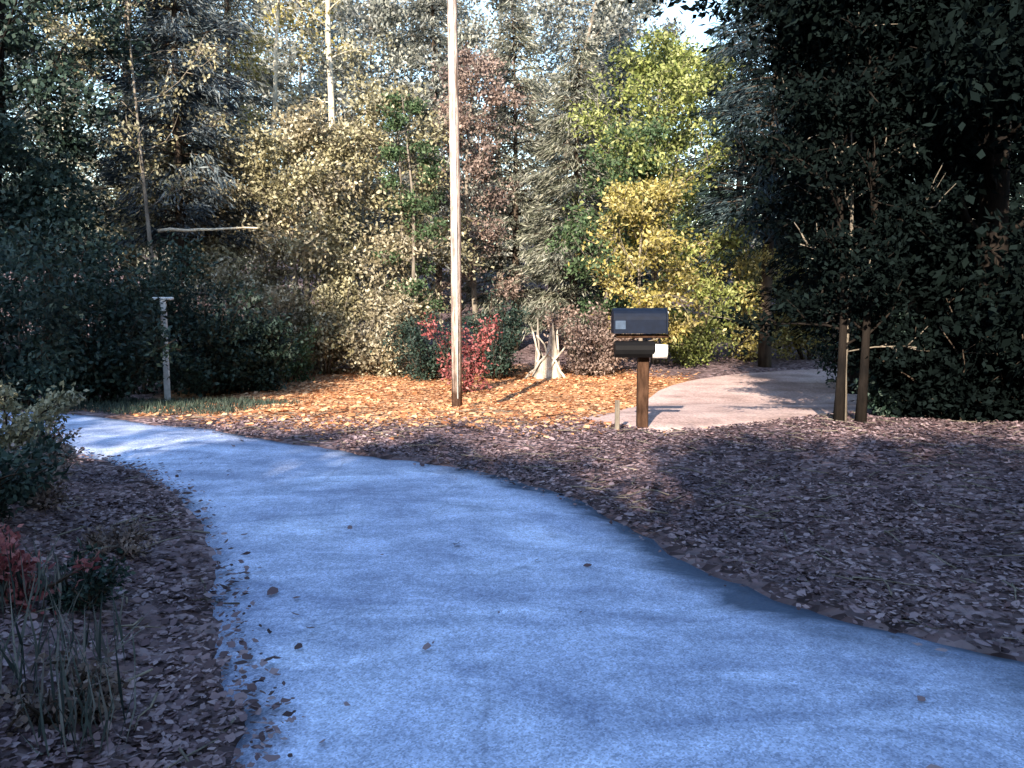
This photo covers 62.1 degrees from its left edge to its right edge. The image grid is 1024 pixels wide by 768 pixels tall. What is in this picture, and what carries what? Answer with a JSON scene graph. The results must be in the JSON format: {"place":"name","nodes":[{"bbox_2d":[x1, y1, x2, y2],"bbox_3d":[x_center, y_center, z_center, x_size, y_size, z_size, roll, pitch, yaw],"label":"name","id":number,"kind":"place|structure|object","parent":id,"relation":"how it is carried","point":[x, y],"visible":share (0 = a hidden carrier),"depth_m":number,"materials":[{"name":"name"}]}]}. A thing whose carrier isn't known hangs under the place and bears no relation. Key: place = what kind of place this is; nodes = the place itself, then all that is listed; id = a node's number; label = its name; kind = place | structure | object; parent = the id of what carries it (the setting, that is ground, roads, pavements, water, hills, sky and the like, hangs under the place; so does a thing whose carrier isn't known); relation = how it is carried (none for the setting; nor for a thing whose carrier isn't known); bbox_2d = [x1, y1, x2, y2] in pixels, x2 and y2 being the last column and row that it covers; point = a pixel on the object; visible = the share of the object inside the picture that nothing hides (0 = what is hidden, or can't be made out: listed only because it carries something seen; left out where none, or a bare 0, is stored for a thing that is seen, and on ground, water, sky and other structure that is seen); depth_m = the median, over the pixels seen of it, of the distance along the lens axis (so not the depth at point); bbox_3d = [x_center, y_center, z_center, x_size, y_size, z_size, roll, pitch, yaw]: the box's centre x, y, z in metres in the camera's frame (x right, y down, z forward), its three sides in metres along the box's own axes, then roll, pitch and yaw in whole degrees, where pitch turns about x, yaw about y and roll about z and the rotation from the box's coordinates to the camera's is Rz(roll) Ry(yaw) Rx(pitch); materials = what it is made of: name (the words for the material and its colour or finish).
{"place":"outdoors","nodes":[
{"label":"outdoors","id":0,"kind":"place"},
{"bbox_2d":[0,411,1023,767],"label":"road","id":1,"kind":"structure","parent":0,"point":[648,657],"depth_m":3.83,"materials":[{"name":"grey concrete"}]},
{"bbox_2d":[0,244,1023,767],"bbox_3d":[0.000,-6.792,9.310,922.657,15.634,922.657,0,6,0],"label":"ground","id":2,"kind":"structure","parent":0,"point":[712,368],"depth_m":6.50,"materials":[{"name":"brown soil"}]},
{"bbox_2d":[1,54,56,272],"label":"conifer tree","id":3,"kind":"object","parent":2,"relation":"on","point":[19,109],"visible":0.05,"depth_m":29.97,"materials":[{"name":"green plant"}]},
{"bbox_2d":[0,523,65,622],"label":"weed","id":4,"kind":"object","parent":2,"relation":"on","point":[21,582],"visible":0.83,"depth_m":3.63,"materials":[{"name":"green plant"}]},
{"bbox_2d":[0,420,73,523],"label":"shrub","id":5,"kind":"object","parent":2,"relation":"on","point":[22,487],"visible":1,"depth_m":4.59,"materials":[{"name":"green plant"}]},
{"bbox_2d":[1,411,84,470],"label":"shrub","id":6,"kind":"object","parent":2,"relation":"on","point":[58,433],"visible":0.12,"depth_m":7.17,"materials":[{"name":"green plant"}]},
{"bbox_2d":[0,567,87,710],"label":"weed","id":7,"kind":"object","parent":2,"relation":"on","point":[13,667],"visible":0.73,"depth_m":3.06,"materials":[{"name":"green plant"}]},
{"bbox_2d":[3,439,85,513],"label":"shrub","id":8,"kind":"object","parent":2,"relation":"on","point":[47,496],"visible":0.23,"depth_m":5.34,"materials":[{"name":"green plant"}]},
{"bbox_2d":[0,374,89,464],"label":"shrub","id":9,"kind":"object","parent":2,"relation":"on","point":[48,413],"visible":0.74,"depth_m":6.28,"materials":[{"name":"green plant"}]},
{"bbox_2d":[0,524,101,616],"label":"shrub","id":10,"kind":"object","parent":2,"relation":"on","point":[17,557],"visible":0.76,"depth_m":3.71,"materials":[{"name":"red plant"}]},
{"bbox_2d":[1,0,113,279],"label":"conifer tree","id":11,"kind":"object","parent":2,"relation":"on","point":[26,75],"visible":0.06,"depth_m":31.70,"materials":[{"name":"green plant"}]},
{"bbox_2d":[0,211,122,409],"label":"shrub","id":12,"kind":"object","parent":2,"relation":"on","point":[35,369],"visible":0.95,"depth_m":12.27,"materials":[{"name":"green plant"}]},
{"bbox_2d":[29,540,98,616],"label":"weed","id":13,"kind":"object","parent":2,"relation":"on","point":[59,585],"visible":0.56,"depth_m":3.85,"materials":[{"name":"plant"}]},
{"bbox_2d":[0,646,131,736],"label":"shrub","id":14,"kind":"object","parent":2,"relation":"on","point":[32,708],"visible":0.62,"depth_m":2.96,"materials":[{"name":"green plant"}]},
{"bbox_2d":[3,0,141,278],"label":"deciduous tree","id":15,"kind":"object","parent":2,"relation":"on","point":[77,80],"visible":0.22,"depth_m":19.30,"materials":[{"name":"green plant"}]},
{"bbox_2d":[12,626,141,761],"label":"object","id":16,"kind":"object","parent":2,"relation":"on","point":[90,698],"visible":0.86,"depth_m":2.85,"materials":[{"name":"green plant"}]},
{"bbox_2d":[0,0,161,346],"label":"deciduous tree","id":17,"kind":"object","parent":2,"relation":"on","point":[26,202],"visible":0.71,"depth_m":16.86,"materials":[{"name":"green plant"}]},
{"bbox_2d":[29,538,135,614],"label":"shrub","id":18,"kind":"object","parent":2,"relation":"on","point":[96,579],"visible":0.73,"depth_m":3.97,"materials":[{"name":"green plant"}]},
{"bbox_2d":[30,584,151,674],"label":"weed","id":19,"kind":"object","parent":2,"relation":"on","point":[98,638],"visible":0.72,"depth_m":3.40,"materials":[{"name":"green plant"}]},
{"bbox_2d":[0,232,189,404],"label":"shrub","id":20,"kind":"object","parent":2,"relation":"on","point":[132,366],"visible":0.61,"depth_m":13.78,"materials":[{"name":"green plant"}]},
{"bbox_2d":[71,512,162,560],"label":"shrub","id":21,"kind":"object","parent":2,"relation":"on","point":[126,542],"visible":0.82,"depth_m":4.98,"materials":[{"name":"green plant"}]},
{"bbox_2d":[12,0,236,296],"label":"conifer tree","id":22,"kind":"object","parent":2,"relation":"on","point":[123,99],"visible":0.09,"depth_m":22.81,"materials":[{"name":"green plant"}]},
{"bbox_2d":[52,220,222,394],"bbox_3d":[-7.191,-1.332,15.930,3.104,3.399,3.754,0,6,0],"label":"shrub","id":23,"kind":"object","parent":2,"relation":"on","point":[104,265],"visible":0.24,"depth_m":15.96,"materials":[{"name":"green plant"}]},
{"bbox_2d":[28,0,257,383],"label":"deciduous tree","id":24,"kind":"object","parent":2,"relation":"on","point":[145,167],"visible":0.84,"depth_m":17.93,"materials":[{"name":"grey plant"}]},
{"bbox_2d":[0,447,305,767],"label":"fallen leaves","id":25,"kind":"object","parent":2,"relation":"on","point":[143,731],"visible":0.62,"depth_m":3.60,"materials":[{"name":"brown plant"}]},
{"bbox_2d":[2,395,309,414],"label":"grass","id":26,"kind":"structure","parent":2,"relation":"on","point":[199,403],"depth_m":12.49,"materials":[{"name":"green plant"}]},
{"bbox_2d":[152,297,173,400],"bbox_3d":[-5.964,-0.542,14.629,0.340,1.898,0.090,-1,6,-11],"label":"marker post","id":27,"kind":"object","parent":2,"relation":"on","point":[166,382],"visible":0.67,"depth_m":14.62,"materials":[{"name":"grey metal"}]},
{"bbox_2d":[79,132,255,331],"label":"deciduous tree","id":28,"kind":"object","parent":2,"relation":"on","point":[151,200],"visible":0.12,"depth_m":20.57,"materials":[{"name":"green plant"}]},
{"bbox_2d":[104,0,256,288],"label":"conifer tree","id":29,"kind":"object","parent":2,"relation":"on","point":[156,264],"visible":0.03,"depth_m":32.89,"materials":[{"name":"green plant"}]},
{"bbox_2d":[84,0,286,351],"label":"conifer tree","id":30,"kind":"object","parent":2,"relation":"on","point":[157,19],"visible":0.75,"depth_m":19.64,"materials":[{"name":"green plant"}]},
{"bbox_2d":[127,272,293,397],"bbox_3d":[-5.607,-0.983,16.332,3.411,2.602,2.676,-5,8,-41],"label":"shrub","id":31,"kind":"object","parent":2,"relation":"on","point":[203,367],"visible":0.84,"depth_m":15.90,"materials":[{"name":"green plant"}]},
{"bbox_2d":[118,137,321,343],"bbox_3d":[-6.983,-3.274,21.227,5.133,5.726,4.717,0,6,0],"label":"deciduous tree","id":32,"kind":"object","parent":2,"relation":"on","point":[280,272],"visible":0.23,"depth_m":20.62,"materials":[{"name":"green plant"}]},
{"bbox_2d":[152,0,317,318],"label":"conifer tree","id":33,"kind":"object","parent":2,"relation":"on","point":[228,6],"visible":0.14,"depth_m":26.92,"materials":[{"name":"green plant"}]},
{"bbox_2d":[170,0,310,279],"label":"deciduous tree","id":34,"kind":"object","parent":2,"relation":"on","point":[252,26],"visible":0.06,"depth_m":37.69,"materials":[{"name":"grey plant"}]},
{"bbox_2d":[187,302,308,392],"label":"shrub","id":35,"kind":"object","parent":2,"relation":"on","point":[261,377],"visible":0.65,"depth_m":16.62,"materials":[{"name":"green plant"}]},
{"bbox_2d":[177,252,321,365],"bbox_3d":[-5.943,-1.475,18.936,3.075,2.925,4.109,0,6,0],"label":"shrub","id":36,"kind":"object","parent":2,"relation":"on","point":[279,301],"visible":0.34,"depth_m":18.90,"materials":[{"name":"green plant"}]},
{"bbox_2d":[209,0,353,279],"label":"deciduous tree","id":37,"kind":"object","parent":2,"relation":"on","point":[277,31],"visible":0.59,"depth_m":24.52,"materials":[{"name":"green plant"}]},
{"bbox_2d":[269,322,322,381],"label":"shrub","id":38,"kind":"object","parent":2,"relation":"on","point":[295,372],"visible":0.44,"depth_m":18.43,"materials":[{"name":"green plant"}]},
{"bbox_2d":[186,117,407,332],"bbox_3d":[-5.414,-3.386,20.750,5.335,6.146,4.817,-5,8,-39],"label":"deciduous tree","id":39,"kind":"object","parent":2,"relation":"on","point":[270,152],"visible":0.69,"depth_m":20.06,"materials":[{"name":"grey plant"}]},
{"bbox_2d":[238,0,364,304],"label":"deciduous tree","id":40,"kind":"object","parent":2,"relation":"on","point":[291,53],"visible":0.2,"depth_m":33.97,"materials":[{"name":"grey plant"}]},
{"bbox_2d":[271,275,369,374],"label":"shrub","id":41,"kind":"object","parent":2,"relation":"on","point":[325,346],"visible":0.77,"depth_m":19.50,"materials":[{"name":"green plant"}]},
{"bbox_2d":[255,0,395,349],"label":"deciduous tree","id":42,"kind":"object","parent":2,"relation":"on","point":[329,57],"visible":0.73,"depth_m":23.30,"materials":[{"name":"green plant"}]},
{"bbox_2d":[297,0,396,287],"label":"conifer tree","id":43,"kind":"object","parent":2,"relation":"on","point":[336,42],"visible":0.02,"depth_m":38.43,"materials":[{"name":"green plant"}]},
{"bbox_2d":[247,97,463,365],"bbox_3d":[-3.935,-3.681,21.148,5.500,6.535,5.428,0,6,0],"label":"deciduous tree","id":44,"kind":"object","parent":2,"relation":"on","point":[301,120],"visible":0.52,"depth_m":20.43,"materials":[{"name":"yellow plant"}]},
{"bbox_2d":[314,270,426,378],"bbox_3d":[-3.298,-1.403,19.931,2.681,2.624,3.040,0,6,0],"label":"shrub","id":45,"kind":"object","parent":2,"relation":"on","point":[377,356],"visible":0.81,"depth_m":19.68,"materials":[{"name":"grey plant"}]},
{"bbox_2d":[277,0,476,289],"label":"deciduous tree","id":46,"kind":"object","parent":2,"relation":"on","point":[375,20],"visible":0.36,"depth_m":33.16,"materials":[{"name":"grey plant"}]},
{"bbox_2d":[275,62,493,361],"bbox_3d":[-3.355,-4.200,21.531,4.986,7.645,4.985,-5,8,-39],"label":"deciduous tree","id":47,"kind":"object","parent":2,"relation":"on","point":[375,96],"visible":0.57,"depth_m":21.13,"materials":[{"name":"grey plant"}]},
{"bbox_2d":[363,84,449,371],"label":"deciduous tree","id":48,"kind":"object","parent":2,"relation":"on","point":[391,153],"visible":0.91,"depth_m":20.19,"materials":[{"name":"green plant"}]},
{"bbox_2d":[69,367,745,439],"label":"fallen leaves","id":49,"kind":"object","parent":2,"relation":"on","point":[578,407],"visible":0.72,"depth_m":14.22,"materials":[{"name":"orange plant"}]},
{"bbox_2d":[364,0,477,294],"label":"deciduous tree","id":50,"kind":"object","parent":2,"relation":"on","point":[408,26],"visible":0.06,"depth_m":39.66,"materials":[{"name":"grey plant"}]},
{"bbox_2d":[370,305,489,381],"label":"shrub","id":51,"kind":"object","parent":2,"relation":"on","point":[426,364],"visible":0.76,"depth_m":18.61,"materials":[{"name":"green plant"}]},
{"bbox_2d":[367,0,503,311],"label":"conifer tree","id":52,"kind":"object","parent":2,"relation":"on","point":[433,32],"visible":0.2,"depth_m":34.52,"materials":[{"name":"green plant"}]},
{"bbox_2d":[371,0,531,299],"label":"deciduous tree","id":53,"kind":"object","parent":2,"relation":"on","point":[463,18],"visible":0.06,"depth_m":38.81,"materials":[{"name":"grey plant"}]},
{"bbox_2d":[447,0,461,406],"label":"utility pole","id":54,"kind":"object","parent":2,"relation":"on","point":[456,313],"visible":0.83,"depth_m":12.57,"materials":[{"name":"brown wood"}]},
{"bbox_2d":[417,312,501,393],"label":"shrub","id":55,"kind":"object","parent":2,"relation":"on","point":[473,369],"visible":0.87,"depth_m":16.56,"materials":[{"name":"red plant"}]},
{"bbox_2d":[403,41,536,351],"bbox_3d":[-1.202,-4.920,22.869,3.698,8.477,3.491,0,6,0],"label":"deciduous tree","id":56,"kind":"object","parent":2,"relation":"on","point":[483,67],"visible":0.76,"depth_m":22.86,"materials":[{"name":"brown plant"}]},
{"bbox_2d":[403,0,583,314],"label":"deciduous tree","id":57,"kind":"object","parent":2,"relation":"on","point":[471,37],"visible":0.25,"depth_m":33.69,"materials":[{"name":"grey plant"}]},
{"bbox_2d":[462,281,539,379],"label":"shrub","id":58,"kind":"object","parent":2,"relation":"on","point":[508,341],"visible":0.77,"depth_m":18.97,"materials":[{"name":"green plant"}]},
{"bbox_2d":[0,407,1023,767],"bbox_3d":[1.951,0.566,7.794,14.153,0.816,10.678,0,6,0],"label":"fallen leaves","id":59,"kind":"object","parent":2,"relation":"on","point":[860,598],"depth_m":6.62,"materials":[{"name":"brown plant"}]},
{"bbox_2d":[6,138,1020,297],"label":"distant wood","id":60,"kind":"object","parent":2,"relation":"on","point":[483,274],"visible":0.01,"depth_m":46.64,"materials":[{"name":"plant"}]},
{"bbox_2d":[442,0,585,350],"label":"conifer tree","id":61,"kind":"object","parent":2,"relation":"on","point":[510,47],"visible":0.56,"depth_m":24.21,"materials":[{"name":"green plant"}]},
{"bbox_2d":[524,320,565,378],"bbox_3d":[0.774,-0.804,19.322,1.047,1.516,0.473,0,6,0],"label":"tree stump","id":62,"kind":"object","parent":2,"relation":"on","point":[547,365],"visible":0.93,"depth_m":19.20,"materials":[{"name":"white wood"}]},
{"bbox_2d":[468,0,656,306],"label":"deciduous tree","id":63,"kind":"object","parent":2,"relation":"on","point":[613,19],"visible":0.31,"depth_m":31.54,"materials":[{"name":"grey plant"}]},
{"bbox_2d":[523,0,605,296],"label":"conifer tree","id":64,"kind":"object","parent":2,"relation":"on","point":[557,62],"visible":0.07,"depth_m":40.41,"materials":[{"name":"green plant"}]},
{"bbox_2d":[508,30,647,354],"bbox_3d":[1.818,-5.048,23.083,4.114,8.612,3.837,0,6,0],"label":"conifer tree","id":65,"kind":"object","parent":2,"relation":"on","point":[572,81],"visible":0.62,"depth_m":22.72,"materials":[{"name":"green plant"}]},
{"bbox_2d":[536,297,669,378],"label":"shrub","id":66,"kind":"object","parent":2,"relation":"on","point":[596,365],"visible":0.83,"depth_m":19.77,"materials":[{"name":"brown plant"}]},
{"bbox_2d":[551,0,666,293],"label":"conifer tree","id":67,"kind":"object","parent":2,"relation":"on","point":[588,5],"visible":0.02,"depth_m":35.47,"materials":[{"name":"green plant"}]},
{"bbox_2d":[534,111,693,359],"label":"deciduous tree","id":68,"kind":"object","parent":2,"relation":"on","point":[582,216],"visible":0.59,"depth_m":19.91,"materials":[{"name":"green plant"}]},
{"bbox_2d":[615,400,619,431],"bbox_3d":[1.202,0.394,9.713,0.050,0.420,0.040,-1,6,-11],"label":"stake","id":69,"kind":"object","parent":2,"relation":"on","point":[617,414],"visible":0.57,"depth_m":9.69,"materials":[{"name":"beige wood"}]},
{"bbox_2d":[558,31,676,339],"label":"conifer tree","id":70,"kind":"object","parent":2,"relation":"on","point":[618,44],"visible":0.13,"depth_m":26.24,"materials":[{"name":"green plant"}]},
{"bbox_2d":[563,0,701,239],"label":"deciduous tree","id":71,"kind":"object","parent":2,"relation":"on","point":[648,4],"visible":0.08,"depth_m":38.66,"materials":[{"name":"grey plant"}]},
{"bbox_2d":[611,307,668,427],"bbox_3d":[1.512,-0.139,10.020,0.660,1.518,0.421,0,6,0],"label":"mailbox","id":72,"kind":"object","parent":2,"relation":"on","point":[639,322],"visible":0.96,"depth_m":9.89,"materials":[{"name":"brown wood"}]},
{"bbox_2d":[653,344,667,358],"bbox_3d":[1.721,-0.380,9.861,0.176,0.168,0.170,1,6,9],"label":"newspaper","id":73,"kind":"object","parent":72,"relation":"in","point":[661,352],"visible":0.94,"depth_m":9.79,"materials":[{"name":"white paper"}]},
{"bbox_2d":[664,307,668,333],"bbox_3d":[1.818,-0.748,10.010,0.044,0.304,0.290,0,6,0],"label":"door","id":74,"kind":"structure","parent":72,"relation":"in","point":[667,312],"depth_m":9.88,"materials":[{"name":"blue paint"}]},
{"bbox_2d":[553,21,760,363],"bbox_3d":[3.548,-4.644,21.519,4.830,8.343,5.256,-2,6,-14],"label":"deciduous tree","id":75,"kind":"object","parent":2,"relation":"on","point":[649,70],"visible":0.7,"depth_m":20.91,"materials":[{"name":"green plant"}]},
{"bbox_2d":[561,167,756,344],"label":"deciduous tree","id":76,"kind":"object","parent":2,"relation":"on","point":[623,199],"visible":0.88,"depth_m":18.84,"materials":[{"name":"yellow plant"}]},
{"bbox_2d":[595,35,742,306],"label":"deciduous tree","id":77,"kind":"object","parent":2,"relation":"on","point":[669,98],"visible":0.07,"depth_m":36.63,"materials":[{"name":"green plant"}]},
{"bbox_2d":[630,259,761,367],"bbox_3d":[4.435,-1.789,22.076,2.634,2.935,3.603,-3,7,-28],"label":"shrub","id":78,"kind":"object","parent":2,"relation":"on","point":[690,349],"visible":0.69,"depth_m":21.63,"materials":[{"name":"green plant"}]},
{"bbox_2d":[576,369,856,431],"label":"side lane","id":79,"kind":"structure","parent":2,"relation":"on","point":[725,400],"depth_m":15.48,"materials":[{"name":"grey concrete"}]},
{"bbox_2d":[670,0,790,312],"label":"conifer tree","id":80,"kind":"object","parent":2,"relation":"on","point":[701,189],"visible":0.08,"depth_m":32.24,"materials":[{"name":"green plant"}]},
{"bbox_2d":[686,228,808,362],"bbox_3d":[6.863,-2.228,22.311,4.106,3.724,3.703,-5,8,-37],"label":"shrub","id":81,"kind":"object","parent":2,"relation":"on","point":[754,343],"visible":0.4,"depth_m":22.11,"materials":[{"name":"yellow plant"}]},
{"bbox_2d":[699,36,807,299],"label":"conifer tree","id":82,"kind":"object","parent":2,"relation":"on","point":[734,256],"visible":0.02,"depth_m":27.71,"materials":[{"name":"green plant"}]},
{"bbox_2d":[669,0,846,366],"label":"conifer tree","id":83,"kind":"object","parent":2,"relation":"on","point":[734,111],"visible":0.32,"depth_m":20.87,"materials":[{"name":"green plant"}]},
{"bbox_2d":[757,254,835,359],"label":"shrub","id":84,"kind":"object","parent":2,"relation":"on","point":[802,344],"visible":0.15,"depth_m":22.73,"materials":[{"name":"green plant"}]},
{"bbox_2d":[628,0,1023,417],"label":"deciduous tree","id":85,"kind":"object","parent":2,"relation":"on","point":[992,107],"visible":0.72,"depth_m":8.84,"materials":[{"name":"green plant"}]},
{"bbox_2d":[707,0,956,422],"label":"young tree","id":86,"kind":"object","parent":2,"relation":"on","point":[839,400],"visible":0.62,"depth_m":9.02,"materials":[{"name":"green plant"}]},
{"bbox_2d":[729,66,946,393],"bbox_3d":[6.671,-5.688,15.956,4.477,12.033,4.661,0,6,0],"label":"conifer tree","id":87,"kind":"object","parent":2,"relation":"on","point":[792,280],"visible":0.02,"depth_m":16.56,"materials":[{"name":"green plant"}]},
{"bbox_2d":[788,285,899,387],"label":"shrub","id":88,"kind":"object","parent":2,"relation":"on","point":[832,354],"visible":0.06,"depth_m":17.84,"materials":[{"name":"green plant"}]},
{"bbox_2d":[757,0,968,422],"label":"young tree","id":89,"kind":"object","parent":2,"relation":"on","point":[820,91],"visible":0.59,"depth_m":8.90,"materials":[{"name":"green plant"}]},
{"bbox_2d":[753,0,976,420],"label":"young tree","id":90,"kind":"object","parent":2,"relation":"on","point":[915,141],"visible":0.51,"depth_m":9.15,"materials":[{"name":"green plant"}]},
{"bbox_2d":[714,0,1023,325],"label":"deciduous tree","id":91,"kind":"object","parent":2,"relation":"on","point":[780,209],"visible":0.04,"depth_m":11.65,"materials":[{"name":"green plant"}]},
{"bbox_2d":[813,267,959,401],"bbox_3d":[7.375,-0.894,14.315,3.954,3.202,3.840,-4,8,-33],"label":"shrub","id":92,"kind":"object","parent":2,"relation":"on","point":[831,331],"visible":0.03,"depth_m":14.52,"materials":[{"name":"green plant"}]},
{"bbox_2d":[824,296,996,417],"bbox_3d":[4.864,-0.343,10.523,1.779,1.667,1.688,0,6,0],"label":"shrub","id":93,"kind":"object","parent":2,"relation":"on","point":[875,403],"visible":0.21,"depth_m":10.40,"materials":[{"name":"green plant"}]},
{"bbox_2d":[847,270,1023,422],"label":"shrub","id":94,"kind":"object","parent":2,"relation":"on","point":[926,398],"visible":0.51,"depth_m":9.65,"materials":[{"name":"green plant"}]},
{"bbox_2d":[919,266,1023,422],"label":"shrub","id":95,"kind":"object","parent":2,"relation":"on","point":[1010,406],"visible":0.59,"depth_m":9.24,"materials":[{"name":"green plant"}]},
{"bbox_2d":[3,0,1023,243],"label":"sky","id":96,"kind":"structure","parent":0,"point":[698,31],"materials":[{"name":"white"}]},
{"bbox_2d":[909,53,1023,212],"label":"conifer tree","id":97,"kind":"object","parent":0,"point":[1019,205],"visible":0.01,"depth_m":22.48,"materials":[{"name":"green plant"}]}
]}

